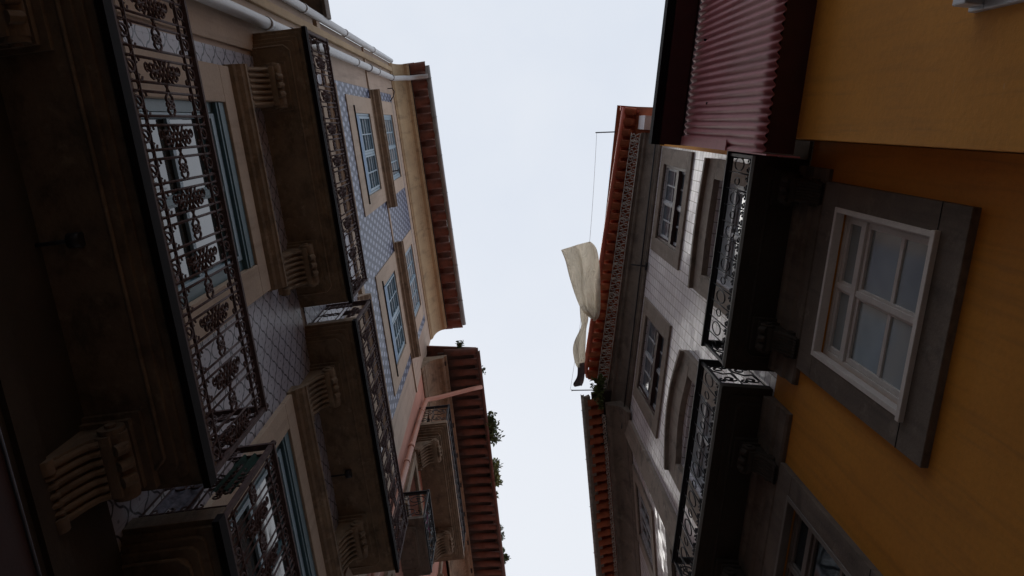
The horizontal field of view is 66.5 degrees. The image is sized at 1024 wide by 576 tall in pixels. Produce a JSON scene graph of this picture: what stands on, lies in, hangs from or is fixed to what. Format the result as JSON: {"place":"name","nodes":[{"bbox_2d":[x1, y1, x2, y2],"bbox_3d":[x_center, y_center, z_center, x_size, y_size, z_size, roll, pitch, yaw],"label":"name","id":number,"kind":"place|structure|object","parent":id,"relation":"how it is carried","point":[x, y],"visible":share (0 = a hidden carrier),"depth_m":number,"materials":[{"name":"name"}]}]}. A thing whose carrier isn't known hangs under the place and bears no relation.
{"place":"outdoors","nodes":[
{"label":"outdoors","id":0,"kind":"place"},
{"bbox_2d":[0,0,465,575],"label":"tiled house","id":1,"kind":"structure","parent":0,"point":[226,236],"depth_m":4.92,"materials":[{"name":"brown paint"}]},
{"bbox_2d":[0,427,41,575],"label":"shop awning","id":2,"kind":"object","parent":1,"relation":"attached to","point":[18,556],"depth_m":2.74,"materials":[{"name":"red fabric"}]},
{"bbox_2d":[153,484,204,512],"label":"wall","id":3,"kind":"structure","parent":1,"relation":"hanging from","point":[177,501],"depth_m":4.46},
{"bbox_2d":[125,46,270,348],"bbox_3d":[-2.297,-0.609,5.332,0.120,3.000,1.940,-7,-78,0],"label":"window","id":4,"kind":"structure","parent":1,"relation":"in","point":[216,81],"depth_m":5.99,"materials":[{"name":"teal paint"}]},
{"bbox_2d":[211,453,259,493],"bbox_3d":[-1.655,1.116,4.706,0.150,0.495,0.036,-8,-78,0],"label":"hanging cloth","id":5,"kind":"object","parent":1,"relation":"hanging from","point":[248,463],"visible":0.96,"depth_m":4.71,"materials":[{"name":"fabric"}]},
{"bbox_2d":[203,394,326,575],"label":"window","id":6,"kind":"structure","parent":1,"relation":"in","point":[282,427],"depth_m":6.91,"materials":[{"name":"teal paint"}]},
{"bbox_2d":[319,86,347,232],"bbox_3d":[-2.380,-1.454,9.267,0.075,2.750,1.940,-7,-78,0],"label":"window","id":7,"kind":"structure","parent":1,"relation":"in","point":[325,111],"depth_m":10.39,"materials":[{"name":"paint"}]},
{"bbox_2d":[344,300,382,441],"bbox_3d":[-2.007,1.485,9.906,0.075,2.750,2.120,-7,-78,0],"label":"window","id":8,"kind":"structure","parent":1,"relation":"in","point":[360,307],"depth_m":11.01,"materials":[{"name":"paint"}]},
{"bbox_2d":[345,94,386,216],"bbox_3d":[-2.511,-2.324,13.491,0.110,2.560,1.920,-7,-78,0],"label":"window","id":9,"kind":"structure","parent":1,"relation":"in","point":[359,109],"depth_m":13.39,"materials":[{"name":"beige paint"}]},
{"bbox_2d":[382,101,403,193],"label":"window","id":10,"kind":"structure","parent":1,"relation":"in","point":[387,106],"depth_m":17.18,"materials":[{"name":"blue paint"}]},
{"bbox_2d":[375,251,410,396],"bbox_3d":[-2.145,0.556,14.117,0.110,2.560,2.060,-7,-78,0],"label":"window","id":11,"kind":"structure","parent":1,"relation":"in","point":[387,281],"depth_m":14.02,"materials":[{"name":"beige paint"}]},
{"bbox_2d":[402,229,423,332],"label":"window","id":12,"kind":"structure","parent":1,"relation":"in","point":[408,241],"depth_m":17.82,"materials":[{"name":"blue paint"}]},
{"bbox_2d":[299,0,330,19],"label":"house","id":13,"kind":"structure","parent":0,"point":[322,7],"depth_m":10.72,"materials":[{"name":"brown paint"}]},
{"bbox_2d":[321,0,664,575],"label":"sky","id":14,"kind":"structure","parent":0,"point":[523,90],"materials":[{"name":"white"}]},
{"bbox_2d":[649,0,1023,157],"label":"yellow house","id":15,"kind":"structure","parent":0,"point":[768,77],"depth_m":5.50,"materials":[{"name":"paint"}]},
{"bbox_2d":[952,0,1023,12],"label":"window","id":16,"kind":"structure","parent":15,"relation":"in","point":[975,6],"depth_m":3.86,"materials":[{"name":"grey metal"}]},
{"bbox_3d":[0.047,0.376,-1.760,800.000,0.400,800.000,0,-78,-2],"label":"ground","id":17,"kind":"structure","parent":0,"visible":0},
{"bbox_2d":[367,345,505,575],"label":"pink house","id":18,"kind":"structure","parent":17,"relation":"on","point":[445,464],"depth_m":17.38,"materials":[{"name":"paint"}]},
{"bbox_2d":[384,570,394,575],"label":"window","id":19,"kind":"structure","parent":18,"relation":"in","point":[387,573],"depth_m":10.75,"materials":[{"name":"white paint"}]},
{"bbox_2d":[401,452,423,517],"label":"window","id":20,"kind":"structure","parent":18,"relation":"in","point":[413,468],"depth_m":14.28,"materials":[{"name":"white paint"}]},
{"bbox_2d":[422,405,429,422],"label":"window","id":21,"kind":"structure","parent":18,"relation":"in","point":[424,416],"depth_m":16.74,"materials":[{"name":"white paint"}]},
{"bbox_2d":[437,561,450,575],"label":"window","id":22,"kind":"structure","parent":18,"relation":"in","point":[440,573],"depth_m":16.53,"materials":[{"name":"white paint"}]},
{"bbox_2d":[455,340,464,348],"bbox_3d":[-1.204,1.373,18.116,0.229,0.275,0.367,0,-78,-2],"label":"roof plant","id":23,"kind":"object","parent":18,"relation":"on","point":[460,344],"visible":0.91,"depth_m":18.04,"materials":[{"name":"green plant"}]},
{"bbox_2d":[485,411,504,446],"bbox_3d":[-0.472,3.332,18.456,0.514,0.479,0.897,-19,-78,3],"label":"roof plant","id":24,"kind":"object","parent":18,"relation":"on","point":[493,425],"visible":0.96,"depth_m":18.38,"materials":[{"name":"green plant"}]},
{"bbox_2d":[489,457,502,486],"bbox_3d":[-0.374,4.375,18.681,0.369,0.476,0.818,0,-78,-2],"label":"roof plant","id":25,"kind":"object","parent":18,"relation":"on","point":[496,467],"visible":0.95,"depth_m":18.60,"materials":[{"name":"green plant"}]},
{"bbox_2d":[500,524,504,540],"bbox_3d":[-0.264,5.929,18.958,0.194,0.234,0.505,-6,-78,0],"label":"roof plant","id":26,"kind":"object","parent":18,"relation":"on","point":[502,533],"visible":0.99,"depth_m":18.95,"materials":[{"name":"green plant"}]},
{"bbox_2d":[503,547,510,563],"bbox_3d":[-0.163,6.555,19.099,0.299,0.315,0.446,0,-78,-2],"label":"roof plant","id":27,"kind":"object","parent":18,"relation":"on","point":[506,557],"visible":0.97,"depth_m":19.07,"materials":[{"name":"green plant"}]},
{"bbox_2d":[580,389,684,575],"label":"white corner house","id":28,"kind":"structure","parent":17,"relation":"on","point":[630,535],"depth_m":14.13,"materials":[{"name":"paint"}]},
{"bbox_2d":[590,373,605,398],"bbox_3d":[1.511,1.753,13.895,0.326,0.248,0.542,0,-78,-2],"label":"roof plant","id":29,"kind":"object","parent":28,"relation":"attached to","point":[598,388],"visible":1,"depth_m":13.84,"materials":[{"name":"green plant"}]},
{"bbox_2d":[591,395,604,410],"bbox_3d":[1.581,2.016,13.953,0.260,0.200,0.309,-35,-79,6],"label":"roof plant","id":30,"kind":"object","parent":28,"relation":"attached to","point":[600,402],"visible":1,"depth_m":13.91,"materials":[{"name":"green plant"}]},
{"bbox_2d":[632,464,657,575],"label":"window","id":31,"kind":"structure","parent":28,"relation":"in","point":[645,512],"depth_m":13.00,"materials":[{"name":"white paint"}]},
{"bbox_2d":[665,530,684,575],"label":"balcony door","id":32,"kind":"structure","parent":28,"relation":"in","point":[670,566],"depth_m":10.58,"materials":[{"name":"grey wood"}]},
{"bbox_2d":[584,105,1023,575],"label":"white tiled house","id":33,"kind":"structure","parent":17,"relation":"on","point":[809,361],"depth_m":6.28,"materials":[{"name":"yellow paint"}]},
{"bbox_2d":[633,297,671,438],"bbox_3d":[2.225,1.191,12.293,0.120,1.900,1.730,4,-78,-2],"label":"window","id":34,"kind":"structure","parent":33,"relation":"in","point":[648,395],"depth_m":12.16,"materials":[{"name":"white paint"}]},
{"bbox_2d":[650,148,693,269],"bbox_3d":[2.431,-1.247,11.777,0.120,1.900,1.650,4,-78,-2],"label":"window","id":35,"kind":"structure","parent":33,"relation":"in","point":[668,244],"depth_m":11.64,"materials":[{"name":"white paint"}]},
{"bbox_2d":[663,350,717,527],"bbox_3d":[2.275,1.889,9.186,0.250,3.050,1.670,4,-78,-2],"label":"balcony door","id":36,"kind":"structure","parent":33,"relation":"in","point":[684,372],"depth_m":10.08,"materials":[{"name":"white paint"}]},
{"bbox_2d":[687,157,749,316],"bbox_3d":[2.484,-0.527,8.567,0.250,2.840,1.650,4,-78,-2],"label":"balcony door","id":37,"kind":"structure","parent":33,"relation":"in","point":[713,169],"depth_m":9.48,"materials":[{"name":"white paint"}]},
{"bbox_2d":[762,462,882,575],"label":"window","id":38,"kind":"structure","parent":33,"relation":"in","point":[819,546],"depth_m":6.35,"materials":[{"name":"grey wood"}]},
{"bbox_2d":[796,181,981,467],"bbox_3d":[2.570,0.115,5.546,0.180,1.980,1.590,4,-78,-2],"label":"window","id":39,"kind":"structure","parent":33,"relation":"in","point":[904,262],"depth_m":5.35,"materials":[{"name":"white paint"}]},
{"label":"clothesline pole","id":40,"kind":"object","parent":33,"relation":"attached to","visible":0},
{"bbox_2d":[570,134,596,388],"bbox_3d":[1.329,-0.387,14.203,0.065,0.145,4.791,4,-78,-2],"label":"clothesline","id":41,"kind":"object","parent":40,"relation":"attached to","point":[590,233],"visible":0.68,"depth_m":13.94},
{"bbox_2d":[573,363,584,386],"bbox_3d":[1.227,1.604,14.321,0.228,0.225,0.477,0,-78,-2],"label":"hanging cloth","id":42,"kind":"object","parent":41,"relation":"hanging from","point":[579,381],"visible":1,"depth_m":14.34,"materials":[{"name":"black fabric"}]},
{"bbox_2d":[573,308,587,367],"bbox_3d":[1.234,0.908,14.137,0.266,0.268,1.180,3,-78,-2],"label":"hanging sheet","id":43,"kind":"object","parent":41,"relation":"hanging from","point":[579,345],"visible":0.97,"depth_m":14.20,"materials":[{"name":"fabric"}]},
{"bbox_2d":[561,242,600,320],"bbox_3d":[1.374,-0.104,14.043,0.620,0.458,1.398,-16,-78,2],"label":"hanging sheet","id":44,"kind":"object","parent":41,"relation":"hanging from","point":[582,263],"visible":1,"depth_m":13.95,"materials":[{"name":"fabric"}]}
]}

